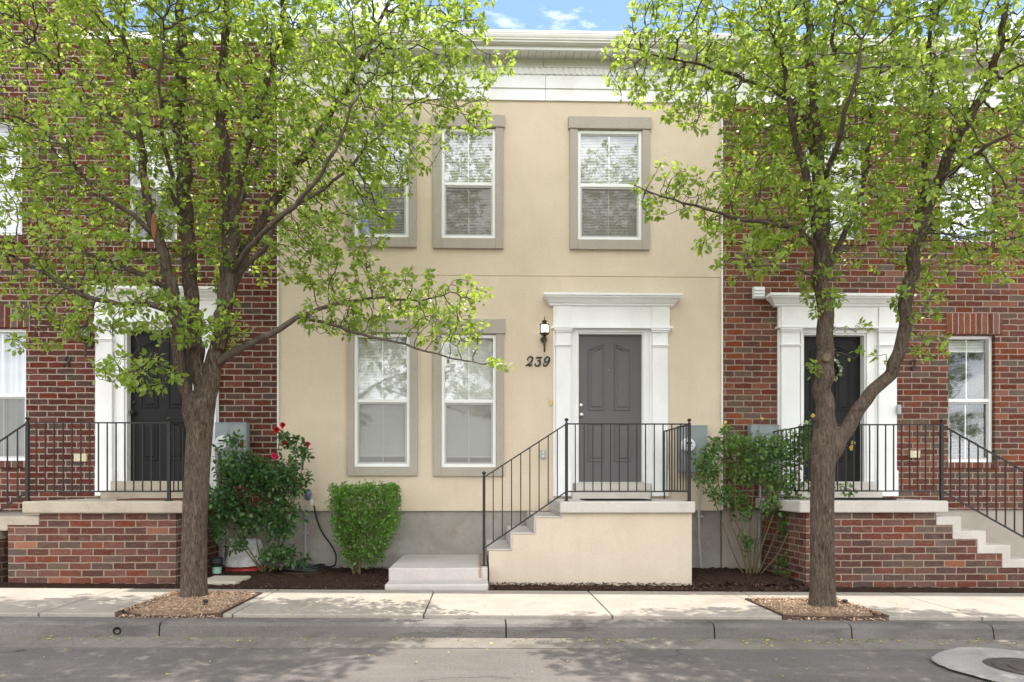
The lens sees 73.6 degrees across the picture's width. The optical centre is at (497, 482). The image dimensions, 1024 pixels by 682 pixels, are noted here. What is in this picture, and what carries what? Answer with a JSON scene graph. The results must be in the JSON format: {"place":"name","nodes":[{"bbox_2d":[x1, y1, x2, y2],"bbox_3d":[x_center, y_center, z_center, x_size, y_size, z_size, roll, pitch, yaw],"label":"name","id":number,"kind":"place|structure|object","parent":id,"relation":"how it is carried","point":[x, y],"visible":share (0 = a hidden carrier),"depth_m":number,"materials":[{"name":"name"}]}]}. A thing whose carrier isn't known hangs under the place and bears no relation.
{"place":"outdoors","nodes":[
{"label":"outdoors","id":0,"kind":"place"},
{"bbox_2d":[0,582,176,588],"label":"planting bed","id":1,"kind":"object","parent":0,"point":[85,585],"visible":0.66,"depth_m":7.88,"materials":[{"name":"brown soil"}]},
{"bbox_2d":[166,566,388,589],"bbox_3d":[-2.536,1.190,8.532,2.470,0.112,1.918,0,0,-1],"label":"planting bed","id":2,"kind":"object","parent":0,"point":[262,580],"visible":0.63,"depth_m":8.21,"materials":[{"name":"brown soil"}]},
{"bbox_2d":[207,576,250,584],"bbox_3d":[-3.199,1.153,8.024,0.447,0.054,0.500,0,0,-1],"label":"paver","id":3,"kind":"object","parent":2,"relation":"on","point":[220,580],"visible":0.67,"depth_m":7.93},
{"bbox_2d":[210,557,223,573],"bbox_3d":[-3.557,1.050,8.666,0.176,0.208,0.173,0,0,-1],"label":"lidded jar","id":4,"kind":"object","parent":3,"relation":"on","point":[216,563],"visible":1,"depth_m":8.62,"materials":[{"name":"green glass"}]},
{"bbox_2d":[224,538,263,570],"bbox_3d":[-3.352,0.961,9.076,0.507,0.420,0.357,0,0,-1],"label":"soil bag","id":5,"kind":"object","parent":2,"relation":"on","point":[242,561],"visible":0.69,"depth_m":8.99,"materials":[{"name":"plastic"}]},
{"bbox_2d":[207,422,314,571],"bbox_3d":[-3.068,0.217,8.776,1.468,1.991,0.665,0,0,-1],"label":"rose bush","id":6,"kind":"object","parent":2,"relation":"on","point":[274,483],"visible":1,"depth_m":8.71,"materials":[{"name":"green plant"}]},
{"bbox_2d":[283,568,326,575],"bbox_3d":[-2.492,1.161,8.862,0.560,0.035,0.560,0,0,-1],"label":"plastic dish","id":7,"kind":"object","parent":2,"relation":"on","point":[298,572],"visible":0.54,"depth_m":8.68,"materials":[{"name":"black plastic"}]},
{"bbox_2d":[284,506,336,571],"bbox_3d":[-2.476,0.734,8.999,0.527,0.831,0.736,0,0,8],"label":"garden hose","id":8,"kind":"object","parent":7,"relation":"on","point":[311,568],"visible":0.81,"depth_m":8.79,"materials":[{"name":"black rubber"}]},
{"bbox_2d":[325,479,402,573],"bbox_3d":[-1.686,0.584,8.843,0.956,1.261,0.858,0,0,-1],"label":"clipped shrub","id":9,"kind":"object","parent":2,"relation":"on","point":[362,492],"visible":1,"depth_m":8.66,"materials":[{"name":"green plant"}]},
{"bbox_2d":[162,566,808,591],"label":"mulch chips","id":10,"kind":"object","parent":2,"relation":"on","point":[662,586],"visible":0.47,"depth_m":7.93,"materials":[{"name":"brown wood"}]},
{"bbox_2d":[270,26,732,568],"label":"stucco house","id":11,"kind":"structure","parent":0,"point":[518,210],"depth_m":9.51,"materials":[{"name":"paint"}]},
{"bbox_2d":[303,505,307,560],"bbox_3d":[-2.644,0.739,9.415,0.067,0.860,0.043,0,0,-1],"label":"conduit","id":12,"kind":"object","parent":11,"relation":"attached to","point":[305,532],"visible":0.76,"depth_m":9.40,"materials":[{"name":"grey metal"}]},
{"bbox_2d":[304,490,312,504],"bbox_3d":[-2.594,0.204,9.363,0.116,0.215,0.138,0,0,-23],"label":"hose tap","id":13,"kind":"object","parent":11,"relation":"attached to","point":[307,495],"visible":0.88,"depth_m":9.31,"materials":[{"name":"blue plastic"}]},
{"bbox_2d":[345,113,417,247],"bbox_3d":[-1.601,-4.161,9.492,1.000,1.835,0.177,0,0,-1],"label":"window","id":14,"kind":"structure","parent":11,"relation":"in","point":[408,239],"depth_m":9.45,"materials":[{"name":"white plastic"}]},
{"bbox_2d":[346,320,418,475],"bbox_3d":[-1.590,-1.162,9.492,1.007,2.144,0.177,0,0,-1],"label":"window","id":15,"kind":"structure","parent":11,"relation":"in","point":[357,408],"depth_m":9.48,"materials":[{"name":"glass"}]},
{"bbox_2d":[432,114,504,248],"bbox_3d":[-0.408,-4.154,9.521,1.013,1.841,0.177,0,0,-1],"label":"window","id":16,"kind":"structure","parent":11,"relation":"in","point":[442,239],"depth_m":9.49,"materials":[{"name":"white plastic"}]},
{"bbox_2d":[432,319,504,475],"bbox_3d":[-0.405,-1.169,9.521,1.019,2.172,0.177,0,0,-1],"label":"window","id":17,"kind":"structure","parent":11,"relation":"in","point":[468,445],"depth_m":9.51,"materials":[{"name":"glass"}]},
{"bbox_2d":[526,356,549,366],"bbox_3d":[0.560,-1.681,9.507,0.344,0.147,0.014,0,0,-1],"label":"house number","id":18,"kind":"object","parent":11,"relation":"attached to","point":[539,364],"visible":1,"depth_m":9.50,"materials":[{"name":"black metal"}]},
{"bbox_2d":[541,450,545,457],"bbox_3d":[0.631,-0.390,9.498,0.070,0.118,0.040,0,0,-1],"label":"outlet box","id":19,"kind":"object","parent":11,"relation":"attached to","point":[543,453],"visible":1,"depth_m":9.48,"materials":[{"name":"grey plastic"}]},
{"bbox_2d":[540,316,549,352],"bbox_3d":[0.641,-2.030,9.418,0.140,0.500,0.200,0,0,-1],"label":"wall lamp","id":20,"kind":"object","parent":11,"relation":"attached to","point":[544,329],"visible":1,"depth_m":9.36,"materials":[{"name":"brown metal"}]},
{"bbox_2d":[568,116,651,249],"bbox_3d":[1.557,-4.153,9.569,1.155,1.836,0.177,0,0,-1],"label":"window","id":21,"kind":"structure","parent":11,"relation":"in","point":[639,127],"depth_m":9.54,"materials":[{"name":"white plastic"}]},
{"bbox_2d":[579,335,640,481],"bbox_3d":[1.569,-1.036,9.580,0.890,2.057,0.113,0,0,-1],"label":"door","id":22,"kind":"structure","parent":11,"relation":"in","point":[609,365],"depth_m":9.59,"materials":[{"name":"grey wood"}]},
{"bbox_2d":[677,425,707,471],"bbox_3d":[2.705,-0.462,9.456,0.390,0.649,0.226,0,0,-1],"label":"electric meter","id":23,"kind":"object","parent":11,"relation":"attached to","point":[698,436],"visible":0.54,"depth_m":9.44,"materials":[{"name":"black metal"}]},
{"bbox_2d":[696,473,702,567],"bbox_3d":[2.814,0.544,9.524,0.077,1.353,0.056,0,0,-1],"label":"conduit","id":24,"kind":"object","parent":11,"relation":"attached to","point":[699,545],"visible":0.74,"depth_m":9.51,"materials":[{"name":"grey metal"}]},
{"bbox_2d":[0,647,1023,681],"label":"road","id":25,"kind":"structure","parent":0,"point":[68,664],"depth_m":5.11,"materials":[{"name":"grey asphalt"}]},
{"bbox_2d":[0,636,1023,649],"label":"gutter","id":26,"kind":"object","parent":25,"relation":"on","point":[374,642],"visible":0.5,"depth_m":5.80,"materials":[{"name":"concrete"}]},
{"bbox_2d":[2,587,1017,681],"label":"fallen leaves","id":27,"kind":"object","parent":26,"relation":"on","point":[50,637],"visible":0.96,"depth_m":5.90,"materials":[{"name":"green plant"}]},
{"bbox_2d":[931,647,1023,681],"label":"manhole","id":28,"kind":"object","parent":25,"relation":"on","point":[998,665],"visible":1,"depth_m":5.24,"materials":[{"name":"concrete"}]},
{"bbox_2d":[0,588,1023,628],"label":"sidewalk","id":29,"kind":"structure","parent":0,"point":[93,602],"depth_m":6.77,"materials":[{"name":"concrete"}]},
{"bbox_2d":[128,594,253,614],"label":"tree pit soil","id":30,"kind":"object","parent":29,"relation":"in","point":[163,612],"visible":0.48,"depth_m":6.35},
{"bbox_2d":[115,592,261,617],"bbox_3d":[-2.970,1.198,6.701,0.950,0.070,1.156,0,0,-1],"label":"tree pit edging","id":31,"kind":"object","parent":30,"relation":"on","point":[123,612],"visible":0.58,"depth_m":6.16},
{"bbox_2d":[0,0,517,597],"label":"street tree","id":32,"kind":"object","parent":30,"relation":"in","point":[188,324],"visible":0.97,"depth_m":6.79,"materials":[{"name":"green plant"}]},
{"bbox_2d":[756,599,873,615],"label":"tree pit soil","id":33,"kind":"object","parent":29,"relation":"in","point":[822,614],"visible":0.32,"depth_m":6.47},
{"bbox_2d":[121,590,884,615],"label":"wood chips","id":34,"kind":"object","parent":33,"relation":"on","point":[775,606],"visible":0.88,"depth_m":6.59,"materials":[{"name":"brown wood"}]},
{"bbox_2d":[600,0,1023,607],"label":"street tree","id":35,"kind":"object","parent":33,"relation":"in","point":[830,438],"visible":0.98,"depth_m":6.59,"materials":[{"name":"green plant"}]},
{"bbox_2d":[745,598,888,620],"bbox_3d":[3.101,1.253,6.735,0.990,0.071,0.926,0,0,-1],"label":"tree pit edging","id":36,"kind":"object","parent":33,"relation":"on","point":[787,617],"visible":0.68,"depth_m":6.28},
{"bbox_2d":[98,0,1023,239],"label":"sky","id":37,"kind":"structure","parent":0,"point":[568,15],"materials":[{"name":"blue"}]},
{"bbox_2d":[488,583,776,637],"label":"ground","id":38,"kind":"structure","parent":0,"point":[698,585],"depth_m":9.04,"materials":[{"name":"soil"}]},
{"bbox_2d":[0,498,225,583],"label":"brick porch","id":39,"kind":"object","parent":38,"relation":"on","point":[95,541],"visible":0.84,"depth_m":8.07,"materials":[{"name":"red brick"}]},
{"bbox_2d":[0,417,184,510],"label":"railing","id":40,"kind":"object","parent":39,"relation":"on","point":[26,424],"visible":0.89,"depth_m":8.10,"materials":[{"name":"black metal"}]},
{"bbox_2d":[117,498,182,499],"bbox_3d":[-4.303,0.214,8.688,0.758,0.015,0.580,0,0,-1],"label":"doormat","id":41,"kind":"object","parent":39,"relation":"on","point":[151,499],"visible":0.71,"depth_m":8.41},
{"bbox_2d":[0,0,364,567],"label":"brick house","id":42,"kind":"structure","parent":38,"relation":"on","point":[37,385],"depth_m":9.35,"materials":[{"name":"brick"}]},
{"bbox_2d":[0,96,25,242],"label":"window","id":43,"kind":"structure","parent":42,"relation":"in","point":[20,239],"depth_m":9.47,"materials":[{"name":"white glass"}]},
{"bbox_2d":[0,305,29,467],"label":"window","id":44,"kind":"structure","parent":42,"relation":"in","point":[12,369],"depth_m":9.49,"materials":[{"name":"white glass"}]},
{"bbox_2d":[62,356,70,366],"bbox_3d":[-5.875,-1.648,9.325,0.107,0.144,0.014,0,0,-1],"label":"house number","id":45,"kind":"object","parent":42,"relation":"attached to","point":[67,362],"visible":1,"depth_m":9.32,"materials":[{"name":"black metal"}]},
{"bbox_2d":[74,454,87,461],"bbox_3d":[-5.682,-0.335,9.319,0.170,0.105,0.040,0,0,-1],"label":"outlet box","id":46,"kind":"object","parent":42,"relation":"attached to","point":[77,457],"visible":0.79,"depth_m":9.30,"materials":[{"name":"beige plastic"}]},
{"bbox_2d":[79,322,93,357],"bbox_3d":[-5.554,-1.926,9.242,0.140,0.500,0.200,0,0,-1],"label":"wall lamp","id":47,"kind":"object","parent":42,"relation":"attached to","point":[86,345],"visible":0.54,"depth_m":9.20,"materials":[{"name":"brown metal"}]},
{"bbox_2d":[123,102,178,248],"bbox_3d":[-4.727,-4.191,9.437,0.783,1.995,0.209,0,0,-1],"label":"window","id":48,"kind":"structure","parent":42,"relation":"in","point":[143,244],"depth_m":9.42,"materials":[{"name":"white glass"}]},
{"bbox_2d":[130,331,192,480],"bbox_3d":[-4.620,-1.054,9.438,0.889,2.066,0.113,0,0,-1],"label":"door","id":49,"kind":"structure","parent":42,"relation":"in","point":[145,408],"depth_m":9.45,"materials":[{"name":"black wood"}]},
{"bbox_2d":[222,473,224,564],"bbox_3d":[-3.751,0.500,9.364,0.096,1.259,0.064,0,0,-1],"label":"conduit","id":50,"kind":"object","parent":42,"relation":"attached to","point":[223,551],"visible":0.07,"depth_m":9.34,"materials":[{"name":"grey metal"}]},
{"bbox_2d":[215,422,249,471],"bbox_3d":[-3.614,-0.474,9.277,0.430,0.677,0.226,0,0,-1],"label":"electric meter","id":51,"kind":"object","parent":42,"relation":"attached to","point":[221,429],"visible":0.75,"depth_m":9.26,"materials":[{"name":"black metal"}]},
{"bbox_2d":[385,554,487,591],"bbox_3d":[-0.709,1.252,8.605,1.166,0.495,1.840,0,0,-1],"label":"concrete landing","id":52,"kind":"object","parent":38,"relation":"on","point":[442,572],"visible":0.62,"depth_m":8.02,"materials":[{"name":"grey concrete"}]},
{"bbox_2d":[486,499,694,589],"bbox_3d":[1.103,0.890,8.870,2.496,1.320,1.420,0,0,-1],"label":"porch","id":53,"kind":"object","parent":38,"relation":"on","point":[569,541],"visible":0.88,"depth_m":8.22,"materials":[{"name":"paint"}]},
{"bbox_2d":[481,418,690,565],"bbox_3d":[1.063,0.115,8.807,2.552,1.779,1.184,0,0,-1],"label":"railing","id":54,"kind":"object","parent":53,"relation":"on","point":[688,457],"visible":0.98,"depth_m":8.25,"materials":[{"name":"black metal"}]},
{"bbox_2d":[580,499,651,500],"bbox_3d":[1.498,0.221,8.739,0.825,0.015,0.500,0,0,-1],"label":"doormat","id":55,"kind":"object","parent":53,"relation":"on","point":[617,499],"visible":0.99,"depth_m":8.49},
{"bbox_2d":[613,34,1023,569],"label":"brick house","id":56,"kind":"structure","parent":38,"relation":"on","point":[971,387],"depth_m":9.62,"materials":[{"name":"red brick"}]},
{"bbox_2d":[752,287,764,298],"bbox_3d":[3.638,-2.641,9.534,0.164,0.160,0.066,0,0,-1],"label":"wall vent","id":57,"kind":"object","parent":56,"relation":"attached to","point":[758,292],"depth_m":9.51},
{"bbox_2d":[756,479,762,568],"bbox_3d":[3.654,0.544,9.544,0.086,1.353,0.058,0,0,-1],"label":"conduit","id":58,"kind":"object","parent":56,"relation":"attached to","point":[760,516],"visible":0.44,"depth_m":9.53,"materials":[{"name":"grey metal"}]},
{"bbox_2d":[747,425,778,472],"bbox_3d":[3.688,-0.462,9.455,0.398,0.662,0.226,0,0,-1],"label":"electric meter","id":59,"kind":"object","parent":56,"relation":"attached to","point":[765,429],"visible":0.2,"depth_m":9.43,"materials":[{"name":"black metal"}]},
{"bbox_2d":[804,337,859,480],"bbox_3d":[4.706,-1.037,9.695,0.854,2.046,0.056,0,0,-1],"label":"door","id":60,"kind":"structure","parent":56,"relation":"in","point":[845,391],"depth_m":9.68,"materials":[{"name":"black wood"}]},
{"bbox_2d":[834,359,842,380],"bbox_3d":[4.706,-1.598,9.639,0.351,0.378,0.111,0,0,-8],"label":"wreath","id":61,"kind":"object","parent":60,"relation":"attached to","point":[837,362],"visible":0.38,"depth_m":9.64,"materials":[{"name":"plant"}]},
{"bbox_2d":[804,117,866,245],"bbox_3d":[4.764,-4.220,9.674,0.954,1.808,0.219,0,0,-1],"label":"window","id":62,"kind":"structure","parent":56,"relation":"in","point":[851,243],"depth_m":9.67,"materials":[{"name":"white glass"}]},
{"bbox_2d":[897,405,900,413],"bbox_3d":[5.585,-1.012,9.517,0.053,0.133,0.026,0,0,-1],"label":"doorbell","id":63,"kind":"object","parent":56,"relation":"attached to","point":[898,409],"visible":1,"depth_m":9.50,"materials":[{"name":"white plastic"}]},
{"bbox_2d":[909,359,916,369],"bbox_3d":[5.837,-1.654,9.611,0.107,0.144,0.014,0,0,-1],"label":"house number","id":64,"kind":"object","parent":56,"relation":"attached to","point":[912,368],"visible":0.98,"depth_m":9.61,"materials":[{"name":"black metal"}]},
{"bbox_2d":[908,451,919,457],"bbox_3d":[5.849,-0.394,9.601,0.150,0.100,0.040,0,0,-1],"label":"outlet box","id":65,"kind":"object","parent":56,"relation":"attached to","point":[913,454],"visible":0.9,"depth_m":9.59,"materials":[{"name":"beige plastic"}]},
{"bbox_2d":[938,124,1001,248],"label":"window","id":66,"kind":"structure","parent":56,"relation":"in","point":[989,243],"depth_m":9.70,"materials":[{"name":"white glass"}]},
{"bbox_2d":[946,313,1001,467],"bbox_3d":[6.715,-1.287,9.721,0.797,2.181,0.219,0,0,-1],"label":"window","id":67,"kind":"structure","parent":56,"relation":"in","point":[956,323],"depth_m":9.71,"materials":[{"name":"white plastic"}]},
{"bbox_2d":[755,498,1023,587],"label":"brick porch","id":68,"kind":"object","parent":38,"relation":"on","point":[907,543],"visible":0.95,"depth_m":8.32,"materials":[{"name":"brick"}]},
{"bbox_2d":[809,498,896,499],"bbox_3d":[4.588,0.215,8.865,0.881,0.015,0.500,0,0,-1],"label":"doormat","id":69,"kind":"object","parent":68,"relation":"on","point":[863,499],"visible":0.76,"depth_m":8.62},
{"bbox_2d":[773,419,1023,537],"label":"railing","id":70,"kind":"object","parent":68,"relation":"on","point":[941,425],"visible":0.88,"depth_m":8.35,"materials":[{"name":"black metal"}]},
{"bbox_2d":[490,584,808,591],"bbox_3d":[1.795,1.234,7.956,3.754,0.099,0.555,0,0,-1],"label":"planting bed","id":71,"kind":"object","parent":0,"point":[525,587],"visible":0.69,"depth_m":7.87,"materials":[{"name":"brown soil"}]},
{"bbox_2d":[692,567,803,585],"bbox_3d":[3.028,1.214,8.942,1.378,0.106,1.350,0,0,-1],"label":"planting bed","id":72,"kind":"object","parent":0,"point":[704,576],"visible":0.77,"depth_m":8.54,"materials":[{"name":"brown soil"}]},
{"bbox_2d":[691,414,857,573],"bbox_3d":[3.549,0.185,8.935,2.060,2.119,0.648,0,0,7],"label":"rose bush","id":73,"kind":"object","parent":72,"relation":"on","point":[759,467],"visible":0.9,"depth_m":8.90,"materials":[{"name":"green plant"}]},
{"bbox_2d":[771,569,794,577],"bbox_3d":[3.631,1.168,8.630,0.370,0.126,0.243,0,0,-1],"label":"seedling","id":74,"kind":"object","parent":72,"relation":"on","point":[781,573],"visible":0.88,"depth_m":8.64,"materials":[{"name":"plant"}]},
{"bbox_2d":[804,586,1023,592],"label":"planting bed","id":75,"kind":"object","parent":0,"point":[929,590],"visible":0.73,"depth_m":8.00,"materials":[{"name":"brown soil"}]},
{"label":"ground","id":76,"kind":"structure","parent":0,"visible":0},
{"bbox_2d":[0,617,1023,639],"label":"kerb","id":77,"kind":"structure","parent":76,"relation":"on","point":[493,628],"depth_m":6.02,"materials":[{"name":"concrete"}]},
{"bbox_2d":[113,627,120,634],"bbox_3d":[-3.285,1.284,5.912,0.072,0.072,0.030,0,0,-1],"label":"drain hole","id":78,"kind":"object","parent":77,"relation":"in","point":[116,628],"visible":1,"depth_m":5.90,"materials":[{"name":"black"}]},
{"bbox_2d":[118,614,888,620],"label":"spilled wood chips","id":79,"kind":"object","parent":77,"relation":"on","point":[822,618],"visible":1,"depth_m":6.13,"materials":[{"name":"brown wood"}]}
]}

